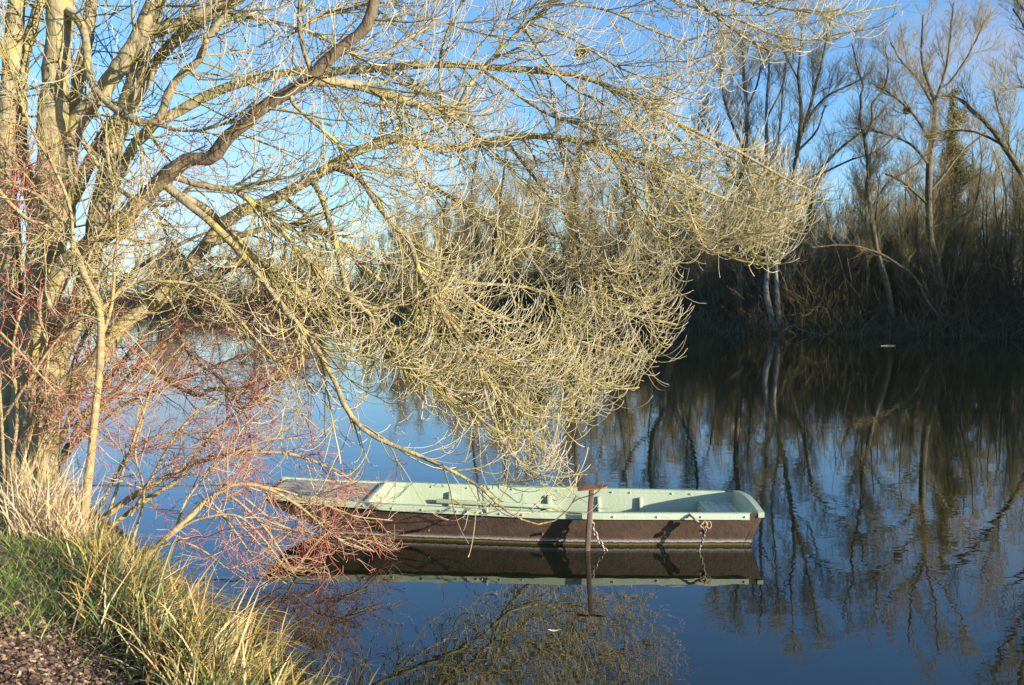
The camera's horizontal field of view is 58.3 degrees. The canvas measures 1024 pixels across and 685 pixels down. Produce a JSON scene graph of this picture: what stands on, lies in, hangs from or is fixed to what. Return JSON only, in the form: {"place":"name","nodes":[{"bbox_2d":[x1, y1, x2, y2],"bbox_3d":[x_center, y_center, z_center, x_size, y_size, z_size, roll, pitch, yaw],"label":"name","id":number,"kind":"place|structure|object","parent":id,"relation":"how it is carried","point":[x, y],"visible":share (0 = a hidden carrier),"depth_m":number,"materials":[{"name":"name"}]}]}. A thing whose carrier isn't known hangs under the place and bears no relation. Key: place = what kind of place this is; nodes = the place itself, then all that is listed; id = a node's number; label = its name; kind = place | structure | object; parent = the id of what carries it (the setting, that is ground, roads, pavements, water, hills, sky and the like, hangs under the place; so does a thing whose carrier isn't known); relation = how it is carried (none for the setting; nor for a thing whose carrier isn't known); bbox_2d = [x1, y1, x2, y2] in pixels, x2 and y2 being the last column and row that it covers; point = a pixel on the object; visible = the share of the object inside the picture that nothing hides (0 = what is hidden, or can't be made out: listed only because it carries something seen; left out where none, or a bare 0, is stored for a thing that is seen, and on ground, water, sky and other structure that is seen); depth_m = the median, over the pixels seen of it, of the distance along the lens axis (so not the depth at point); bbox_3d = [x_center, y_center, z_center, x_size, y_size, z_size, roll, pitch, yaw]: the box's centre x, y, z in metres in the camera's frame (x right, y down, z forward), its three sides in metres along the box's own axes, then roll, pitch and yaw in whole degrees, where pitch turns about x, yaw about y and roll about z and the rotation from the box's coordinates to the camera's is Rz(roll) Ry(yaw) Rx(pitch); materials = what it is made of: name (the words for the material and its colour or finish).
{"place":"outdoors","nodes":[
{"label":"outdoors","id":0,"kind":"place"},
{"bbox_2d":[0,297,1023,684],"bbox_3d":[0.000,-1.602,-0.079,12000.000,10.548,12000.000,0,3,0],"label":"ground","id":1,"kind":"structure","parent":0,"point":[76,557],"depth_m":7.15,"materials":[{"name":"soil"}]},
{"bbox_2d":[0,435,143,551],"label":"dry grass","id":2,"kind":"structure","parent":1,"relation":"on","point":[47,502],"depth_m":7.72,"materials":[{"name":"plant"}]},
{"bbox_2d":[0,586,172,684],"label":"leaf litter","id":3,"kind":"object","parent":1,"relation":"on","point":[31,663],"visible":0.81,"depth_m":4.56,"materials":[{"name":"plant"}]},
{"bbox_2d":[0,45,237,498],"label":"red twigged shrub","id":4,"kind":"object","parent":1,"relation":"on","point":[59,411],"visible":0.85,"depth_m":8.35,"materials":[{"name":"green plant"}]},
{"bbox_2d":[0,483,250,684],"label":"short grass","id":5,"kind":"structure","parent":1,"relation":"on","point":[7,540],"depth_m":5.93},
{"bbox_2d":[147,225,167,277],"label":"woodland tree","id":6,"kind":"object","parent":1,"relation":"on","point":[160,265],"visible":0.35,"depth_m":158.43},
{"bbox_2d":[141,250,178,288],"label":"woodland tree","id":7,"kind":"object","parent":1,"relation":"on","point":[151,266],"visible":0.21,"depth_m":162.36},
{"bbox_2d":[0,0,324,536],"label":"pale sapling","id":8,"kind":"object","parent":1,"relation":"on","point":[100,308],"visible":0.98,"depth_m":8.13,"materials":[{"name":"beige plant"}]},
{"bbox_2d":[13,509,386,684],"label":"sedge","id":9,"kind":"object","parent":1,"relation":"on","point":[220,642],"visible":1,"depth_m":5.30,"materials":[{"name":"green plant"}]},
{"bbox_2d":[59,168,358,496],"bbox_3d":[-3.441,-0.229,9.676,3.476,3.490,2.320,0,3,0],"label":"red twigged shrub","id":10,"kind":"object","parent":1,"relation":"on","point":[192,356],"visible":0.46,"depth_m":9.75,"materials":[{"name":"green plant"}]},
{"bbox_2d":[76,312,371,544],"bbox_3d":[-2.726,0.794,8.815,2.735,2.224,1.366,0,3,-10],"label":"red twigged shrub","id":11,"kind":"object","parent":1,"relation":"on","point":[183,470],"visible":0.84,"depth_m":8.75,"materials":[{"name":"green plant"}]},
{"bbox_2d":[269,231,293,274],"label":"woodland tree","id":12,"kind":"object","parent":1,"relation":"on","point":[277,261],"visible":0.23,"depth_m":152.13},
{"bbox_2d":[353,236,366,292],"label":"woodland tree","id":13,"kind":"object","parent":1,"relation":"on","point":[361,267],"visible":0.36,"depth_m":151.53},
{"bbox_2d":[364,227,377,283],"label":"woodland tree","id":14,"kind":"object","parent":1,"relation":"on","point":[372,248],"visible":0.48,"depth_m":158.83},
{"bbox_2d":[371,227,397,293],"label":"woodland tree","id":15,"kind":"object","parent":1,"relation":"on","point":[389,267],"visible":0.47,"depth_m":143.48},
{"bbox_2d":[384,224,403,289],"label":"woodland tree","id":16,"kind":"object","parent":1,"relation":"on","point":[390,253],"visible":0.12,"depth_m":158.31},
{"bbox_2d":[386,197,410,284],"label":"woodland tree","id":17,"kind":"object","parent":1,"relation":"on","point":[391,237],"visible":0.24,"depth_m":151.78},
{"bbox_2d":[391,207,418,305],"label":"woodland tree","id":18,"kind":"object","parent":1,"relation":"on","point":[402,241],"visible":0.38,"depth_m":124.09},
{"bbox_2d":[380,177,435,292],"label":"woodland tree","id":19,"kind":"object","parent":1,"relation":"on","point":[402,222],"visible":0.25,"depth_m":143.36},
{"bbox_2d":[394,185,428,290],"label":"woodland tree","id":20,"kind":"object","parent":1,"relation":"on","point":[416,221],"visible":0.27,"depth_m":136.25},
{"bbox_2d":[407,208,430,293],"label":"woodland tree","id":21,"kind":"object","parent":1,"relation":"on","point":[418,232],"visible":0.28,"depth_m":139.04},
{"bbox_2d":[397,201,442,299],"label":"woodland tree","id":22,"kind":"object","parent":1,"relation":"on","point":[416,236],"visible":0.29,"depth_m":133.93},
{"bbox_2d":[417,233,465,301],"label":"woodland tree","id":23,"kind":"object","parent":1,"relation":"on","point":[433,255],"visible":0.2,"depth_m":124.17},
{"bbox_2d":[431,184,463,261],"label":"woodland tree","id":24,"kind":"object","parent":1,"relation":"on","point":[446,232],"visible":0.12,"depth_m":134.78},
{"bbox_2d":[433,172,465,274],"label":"woodland tree","id":25,"kind":"object","parent":1,"relation":"on","point":[440,237],"visible":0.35,"depth_m":127.77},
{"bbox_2d":[429,230,473,290],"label":"woodland tree","id":26,"kind":"object","parent":1,"relation":"on","point":[442,256],"visible":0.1,"depth_m":133.05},
{"bbox_2d":[440,191,468,276],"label":"woodland tree","id":27,"kind":"object","parent":1,"relation":"on","point":[458,235],"visible":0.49,"depth_m":123.55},
{"bbox_2d":[0,0,912,557],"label":"leaning riverside tree","id":28,"kind":"object","parent":1,"relation":"on","point":[130,60],"visible":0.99,"depth_m":9.22,"materials":[{"name":"beige plant"}]},
{"bbox_2d":[450,213,474,289],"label":"woodland tree","id":29,"kind":"object","parent":1,"relation":"on","point":[459,252],"visible":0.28,"depth_m":125.06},
{"bbox_2d":[460,219,473,287],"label":"woodland tree","id":30,"kind":"object","parent":1,"relation":"on","point":[464,247],"visible":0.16,"depth_m":134.43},
{"bbox_2d":[461,181,490,275],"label":"woodland tree","id":31,"kind":"object","parent":1,"relation":"on","point":[482,227],"visible":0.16,"depth_m":141.63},
{"bbox_2d":[458,172,494,275],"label":"woodland tree","id":32,"kind":"object","parent":1,"relation":"on","point":[468,230],"visible":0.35,"depth_m":116.41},
{"bbox_2d":[458,97,523,305],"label":"bare tree","id":33,"kind":"object","parent":1,"relation":"on","point":[477,234],"visible":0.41,"depth_m":104.06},
{"bbox_2d":[479,158,518,295],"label":"woodland tree","id":34,"kind":"object","parent":1,"relation":"on","point":[495,206],"visible":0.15,"depth_m":114.42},
{"bbox_2d":[489,197,512,281],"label":"woodland tree","id":35,"kind":"object","parent":1,"relation":"on","point":[501,265],"visible":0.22,"depth_m":111.44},
{"bbox_2d":[464,212,540,287],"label":"woodland tree","id":36,"kind":"object","parent":1,"relation":"on","point":[487,249],"visible":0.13,"depth_m":121.48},
{"bbox_2d":[491,183,519,281],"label":"woodland tree","id":37,"kind":"object","parent":1,"relation":"on","point":[508,229],"visible":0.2,"depth_m":113.27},
{"bbox_2d":[489,158,522,277],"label":"woodland tree","id":38,"kind":"object","parent":1,"relation":"on","point":[513,186],"visible":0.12,"depth_m":115.93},
{"bbox_2d":[499,143,541,308],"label":"woodland tree","id":39,"kind":"object","parent":1,"relation":"on","point":[515,213],"visible":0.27,"depth_m":102.59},
{"bbox_2d":[509,173,533,269],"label":"woodland tree","id":40,"kind":"object","parent":1,"relation":"on","point":[527,206],"visible":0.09,"depth_m":135.27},
{"bbox_2d":[514,132,557,311],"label":"woodland tree","id":41,"kind":"object","parent":1,"relation":"on","point":[533,235],"visible":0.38,"depth_m":95.66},
{"bbox_2d":[66,161,1023,338],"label":"undergrowth","id":42,"kind":"object","parent":1,"relation":"on","point":[834,278],"visible":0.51,"depth_m":64.57,"materials":[{"name":"plant"}]},
{"bbox_2d":[528,165,562,264],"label":"woodland tree","id":43,"kind":"object","parent":1,"relation":"on","point":[542,193],"visible":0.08,"depth_m":130.49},
{"bbox_2d":[537,192,567,291],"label":"woodland tree","id":44,"kind":"object","parent":1,"relation":"on","point":[548,246],"visible":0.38,"depth_m":96.57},
{"bbox_2d":[527,218,590,288],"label":"woodland tree","id":45,"kind":"object","parent":1,"relation":"on","point":[543,255],"visible":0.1,"depth_m":103.47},
{"bbox_2d":[512,162,606,295],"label":"woodland tree","id":46,"kind":"object","parent":1,"relation":"on","point":[565,236],"visible":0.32,"depth_m":92.04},
{"bbox_2d":[551,156,589,292],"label":"woodland tree","id":47,"kind":"object","parent":1,"relation":"on","point":[563,177],"visible":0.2,"depth_m":94.97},
{"bbox_2d":[558,171,590,291],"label":"woodland tree","id":48,"kind":"object","parent":1,"relation":"on","point":[570,218],"visible":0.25,"depth_m":92.45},
{"bbox_2d":[535,64,620,304],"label":"bare tree","id":49,"kind":"object","parent":1,"relation":"on","point":[576,190],"visible":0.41,"depth_m":86.83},
{"bbox_2d":[582,170,614,260],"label":"woodland tree","id":50,"kind":"object","parent":1,"relation":"on","point":[597,211],"visible":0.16,"depth_m":116.38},
{"bbox_2d":[579,104,636,314],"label":"woodland tree","id":51,"kind":"object","parent":1,"relation":"on","point":[609,233],"visible":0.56,"depth_m":80.69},
{"bbox_2d":[579,206,656,284],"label":"woodland tree","id":52,"kind":"object","parent":1,"relation":"on","point":[646,233],"visible":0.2,"depth_m":89.34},
{"bbox_2d":[604,147,635,266],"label":"woodland tree","id":53,"kind":"object","parent":1,"relation":"on","point":[616,204],"visible":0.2,"depth_m":101.14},
{"bbox_2d":[614,165,646,281],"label":"woodland tree","id":54,"kind":"object","parent":1,"relation":"on","point":[630,215],"visible":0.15,"depth_m":91.48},
{"bbox_2d":[642,182,673,282],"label":"woodland tree","id":55,"kind":"object","parent":1,"relation":"on","point":[661,231],"visible":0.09,"depth_m":83.72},
{"bbox_2d":[596,79,727,330],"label":"bare tree","id":56,"kind":"object","parent":1,"relation":"on","point":[653,218],"visible":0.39,"depth_m":66.83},
{"bbox_2d":[646,155,693,272],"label":"woodland tree","id":57,"kind":"object","parent":1,"relation":"on","point":[679,239],"visible":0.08,"depth_m":82.84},
{"bbox_2d":[660,173,687,284],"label":"woodland tree","id":58,"kind":"object","parent":1,"relation":"on","point":[675,227],"visible":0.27,"depth_m":78.88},
{"bbox_2d":[664,179,698,290],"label":"woodland tree","id":59,"kind":"object","parent":1,"relation":"on","point":[680,235],"visible":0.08,"depth_m":83.81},
{"bbox_2d":[672,164,716,316],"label":"woodland tree","id":60,"kind":"object","parent":1,"relation":"on","point":[694,268],"visible":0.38,"depth_m":67.29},
{"bbox_2d":[693,177,718,287],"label":"woodland tree","id":61,"kind":"object","parent":1,"relation":"on","point":[702,253],"visible":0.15,"depth_m":85.18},
{"bbox_2d":[710,159,736,282],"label":"woodland tree","id":62,"kind":"object","parent":1,"relation":"on","point":[723,226],"visible":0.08,"depth_m":79.40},
{"bbox_2d":[678,143,777,309],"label":"woodland tree","id":63,"kind":"object","parent":1,"relation":"on","point":[720,237],"visible":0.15,"depth_m":72.54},
{"bbox_2d":[693,8,781,322],"bbox_3d":[16.023,-12.592,64.478,6.895,23.401,4.573,-1,3,-23],"label":"bare tree","id":64,"kind":"object","parent":1,"relation":"on","point":[730,117],"visible":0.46,"depth_m":64.36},
{"bbox_2d":[732,124,781,282],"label":"woodland tree","id":65,"kind":"object","parent":1,"relation":"on","point":[752,195],"visible":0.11,"depth_m":72.84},
{"bbox_2d":[721,14,810,331],"bbox_3d":[16.869,-11.197,61.000,6.218,21.344,4.813,0,3,0],"label":"double stemmed tree","id":66,"kind":"object","parent":1,"relation":"on","point":[777,140],"visible":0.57,"depth_m":61.06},
{"bbox_2d":[757,161,801,279],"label":"woodland tree","id":67,"kind":"object","parent":1,"relation":"on","point":[777,218],"visible":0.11,"depth_m":70.88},
{"bbox_2d":[785,155,829,313],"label":"woodland tree","id":68,"kind":"object","parent":1,"relation":"on","point":[806,246],"visible":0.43,"depth_m":63.53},
{"bbox_2d":[785,154,830,266],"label":"woodland tree","id":69,"kind":"object","parent":1,"relation":"on","point":[804,210],"visible":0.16,"depth_m":78.38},
{"bbox_2d":[815,183,836,262],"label":"woodland tree","id":70,"kind":"object","parent":1,"relation":"on","point":[823,208],"visible":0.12,"depth_m":106.66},
{"bbox_2d":[771,0,885,317],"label":"bare tree","id":71,"kind":"object","parent":1,"relation":"on","point":[814,59],"visible":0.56,"depth_m":62.78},
{"bbox_2d":[806,171,876,250],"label":"woodland tree","id":72,"kind":"object","parent":1,"relation":"on","point":[837,217],"visible":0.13,"depth_m":92.67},
{"bbox_2d":[780,75,925,311],"bbox_3d":[23.000,-9.606,62.700,9.910,17.639,4.603,0,3,0],"label":"bare tree","id":73,"kind":"object","parent":1,"relation":"on","point":[819,169],"visible":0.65,"depth_m":61.94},
{"bbox_2d":[831,154,905,319],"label":"woodland tree","id":74,"kind":"object","parent":1,"relation":"on","point":[863,259],"visible":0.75,"depth_m":60.67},
{"bbox_2d":[841,113,897,313],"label":"woodland tree","id":75,"kind":"object","parent":1,"relation":"on","point":[854,206],"visible":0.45,"depth_m":61.75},
{"bbox_2d":[845,159,897,274],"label":"woodland tree","id":76,"kind":"object","parent":1,"relation":"on","point":[875,188],"visible":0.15,"depth_m":72.15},
{"bbox_2d":[806,221,950,329],"bbox_3d":[23.167,-4.156,57.916,9.440,7.415,1.968,0,3,5],"label":"leaning tree","id":77,"kind":"object","parent":1,"relation":"on","point":[900,266],"visible":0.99,"depth_m":57.68,"materials":[{"name":"brown plant"}]},
{"bbox_2d":[873,165,898,242],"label":"woodland tree","id":78,"kind":"object","parent":1,"relation":"on","point":[887,211],"visible":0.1,"depth_m":90.03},
{"bbox_2d":[851,200,927,277],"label":"woodland tree","id":79,"kind":"object","parent":1,"relation":"on","point":[912,233],"visible":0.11,"depth_m":78.35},
{"bbox_2d":[877,190,906,268],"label":"woodland tree","id":80,"kind":"object","parent":1,"relation":"on","point":[889,222],"visible":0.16,"depth_m":83.73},
{"bbox_2d":[833,8,953,327],"bbox_3d":[24.413,-11.023,59.409,7.671,20.832,4.145,0,3,0],"label":"wavy tree","id":81,"kind":"object","parent":1,"relation":"on","point":[868,180],"visible":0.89,"depth_m":58.95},
{"bbox_2d":[868,174,935,280],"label":"woodland tree","id":82,"kind":"object","parent":1,"relation":"on","point":[896,250],"visible":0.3,"depth_m":72.04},
{"bbox_2d":[888,178,923,285],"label":"woodland tree","id":83,"kind":"object","parent":1,"relation":"on","point":[908,218],"visible":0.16,"depth_m":74.07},
{"bbox_2d":[885,195,928,266],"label":"woodland tree","id":84,"kind":"object","parent":1,"relation":"on","point":[918,224],"visible":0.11,"depth_m":82.95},
{"bbox_2d":[890,160,925,262],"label":"woodland tree","id":85,"kind":"object","parent":1,"relation":"on","point":[907,191],"visible":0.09,"depth_m":88.32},
{"bbox_2d":[816,0,1008,317],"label":"straight tree","id":86,"kind":"object","parent":1,"relation":"on","point":[927,201],"visible":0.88,"depth_m":59.20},
{"bbox_2d":[887,187,982,316],"bbox_3d":[27.161,-5.764,59.495,6.209,9.056,3.082,2,4,37],"label":"woodland tree","id":87,"kind":"object","parent":1,"relation":"on","point":[902,243],"visible":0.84,"depth_m":59.94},
{"bbox_2d":[922,159,958,286],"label":"woodland tree","id":88,"kind":"object","parent":1,"relation":"on","point":[937,160],"visible":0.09,"depth_m":72.67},
{"bbox_2d":[921,163,960,277],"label":"woodland tree","id":89,"kind":"object","parent":1,"relation":"on","point":[941,211],"visible":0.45,"depth_m":63.16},
{"bbox_2d":[889,147,994,301],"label":"woodland tree","id":90,"kind":"object","parent":1,"relation":"on","point":[914,228],"visible":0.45,"depth_m":69.03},
{"bbox_2d":[929,48,985,305],"bbox_3d":[30.678,-10.399,63.655,3.391,19.503,3.872,0,3,0],"label":"ivy clad tree","id":91,"kind":"object","parent":1,"relation":"on","point":[960,161],"visible":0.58,"depth_m":63.20,"materials":[{"name":"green plant"}]},
{"bbox_2d":[898,43,1023,218],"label":"arching tree","id":92,"kind":"object","parent":1,"relation":"on","point":[999,140],"visible":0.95,"depth_m":55.23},
{"bbox_2d":[932,95,993,311],"bbox_3d":[30.065,-9.198,62.333,3.888,15.238,4.468,-1,3,-11],"label":"woodland tree","id":93,"kind":"object","parent":1,"relation":"on","point":[967,226],"visible":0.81,"depth_m":61.91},
{"bbox_2d":[924,161,1002,262],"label":"woodland tree","id":94,"kind":"object","parent":1,"relation":"on","point":[981,211],"visible":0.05,"depth_m":82.18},
{"bbox_2d":[935,103,999,296],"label":"woodland tree","id":95,"kind":"object","parent":1,"relation":"on","point":[973,183],"visible":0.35,"depth_m":66.65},
{"bbox_2d":[966,150,1011,287],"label":"woodland tree","id":96,"kind":"object","parent":1,"relation":"on","point":[982,225],"visible":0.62,"depth_m":66.84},
{"bbox_2d":[973,132,1008,279],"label":"woodland tree","id":97,"kind":"object","parent":1,"relation":"on","point":[989,195],"visible":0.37,"depth_m":76.79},
{"bbox_2d":[980,177,1011,265],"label":"woodland tree","id":98,"kind":"object","parent":1,"relation":"on","point":[1000,195],"visible":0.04,"depth_m":80.54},
{"bbox_2d":[973,129,1023,289],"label":"woodland tree","id":99,"kind":"object","parent":1,"relation":"on","point":[1002,227],"visible":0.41,"depth_m":67.41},
{"bbox_2d":[974,0,1023,144],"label":"edge tree","id":100,"kind":"object","parent":1,"relation":"on","point":[1020,18],"visible":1,"depth_m":52.75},
{"bbox_2d":[984,133,1023,314],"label":"woodland tree","id":101,"kind":"object","parent":1,"relation":"on","point":[1010,260],"visible":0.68,"depth_m":60.86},
{"bbox_2d":[986,147,1023,281],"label":"woodland tree","id":102,"kind":"object","parent":1,"relation":"on","point":[995,202],"visible":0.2,"depth_m":70.96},
{"bbox_2d":[998,109,1023,265],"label":"woodland tree","id":103,"kind":"object","parent":1,"relation":"on","point":[1021,227],"visible":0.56,"depth_m":61.38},
{"bbox_2d":[999,190,1023,301],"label":"woodland tree","id":104,"kind":"object","parent":1,"relation":"on","point":[1020,233],"visible":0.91,"depth_m":56.19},
{"bbox_2d":[0,0,1023,296],"label":"sky","id":105,"kind":"structure","parent":0,"point":[909,11],"materials":[{"name":"blue"}]},
{"bbox_2d":[56,311,1023,684],"bbox_3d":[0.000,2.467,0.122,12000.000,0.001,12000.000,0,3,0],"label":"water","id":106,"kind":"structure","parent":0,"point":[876,481],"depth_m":9.85,"materials":[{"name":"blue liquid"}]},
{"bbox_2d":[142,391,410,596],"bbox_3d":[-2.007,1.414,8.078,2.192,1.930,1.915,0,3,0],"label":"red twigged shrub","id":107,"kind":"object","parent":106,"relation":"in","point":[186,521],"visible":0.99,"depth_m":8.08,"materials":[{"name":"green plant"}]},
{"bbox_2d":[263,476,764,544],"bbox_3d":[-0.033,1.808,9.687,5.110,0.570,1.274,0,3,4],"label":"flat bottomed boat","id":108,"kind":"object","parent":106,"relation":"on","point":[630,516],"visible":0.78,"depth_m":9.30,"materials":[{"name":"brown paint"}]},
{"bbox_2d":[61,483,272,486],"bbox_3d":[-3.652,1.481,9.524,2.286,0.060,0.065,0,3,-8],"label":"mooring cable","id":109,"kind":"object","parent":108,"relation":"attached to","point":[172,486],"visible":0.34,"depth_m":9.52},
{"bbox_2d":[688,513,711,528],"bbox_3d":[1.789,1.737,8.961,0.105,0.130,0.313,-3,4,-44],"label":"rope","id":110,"kind":"object","parent":108,"relation":"attached to","point":[701,523],"visible":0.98,"depth_m":8.89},
{"bbox_2d":[577,484,606,550],"bbox_3d":[0.777,2.077,8.969,0.285,1.410,0.211,0,3,0],"label":"mooring post","id":111,"kind":"object","parent":106,"relation":"in","point":[591,489],"visible":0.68,"depth_m":8.89,"materials":[{"name":"metal"}]},
{"bbox_2d":[592,520,607,550],"bbox_3d":[0.857,1.901,8.954,0.189,0.410,0.057,0,3,0],"label":"mooring chain","id":112,"kind":"object","parent":111,"relation":"attached to","point":[597,537],"visible":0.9,"depth_m":8.95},
{"bbox_2d":[574,46,588,60],"bbox_3d":[2.232,-9.329,29.562,0.496,0.500,0.505,0,3,0],"label":"mistletoe","id":113,"kind":"object","parent":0,"point":[583,52],"visible":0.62,"depth_m":29.49,"materials":[{"name":"green plant"}]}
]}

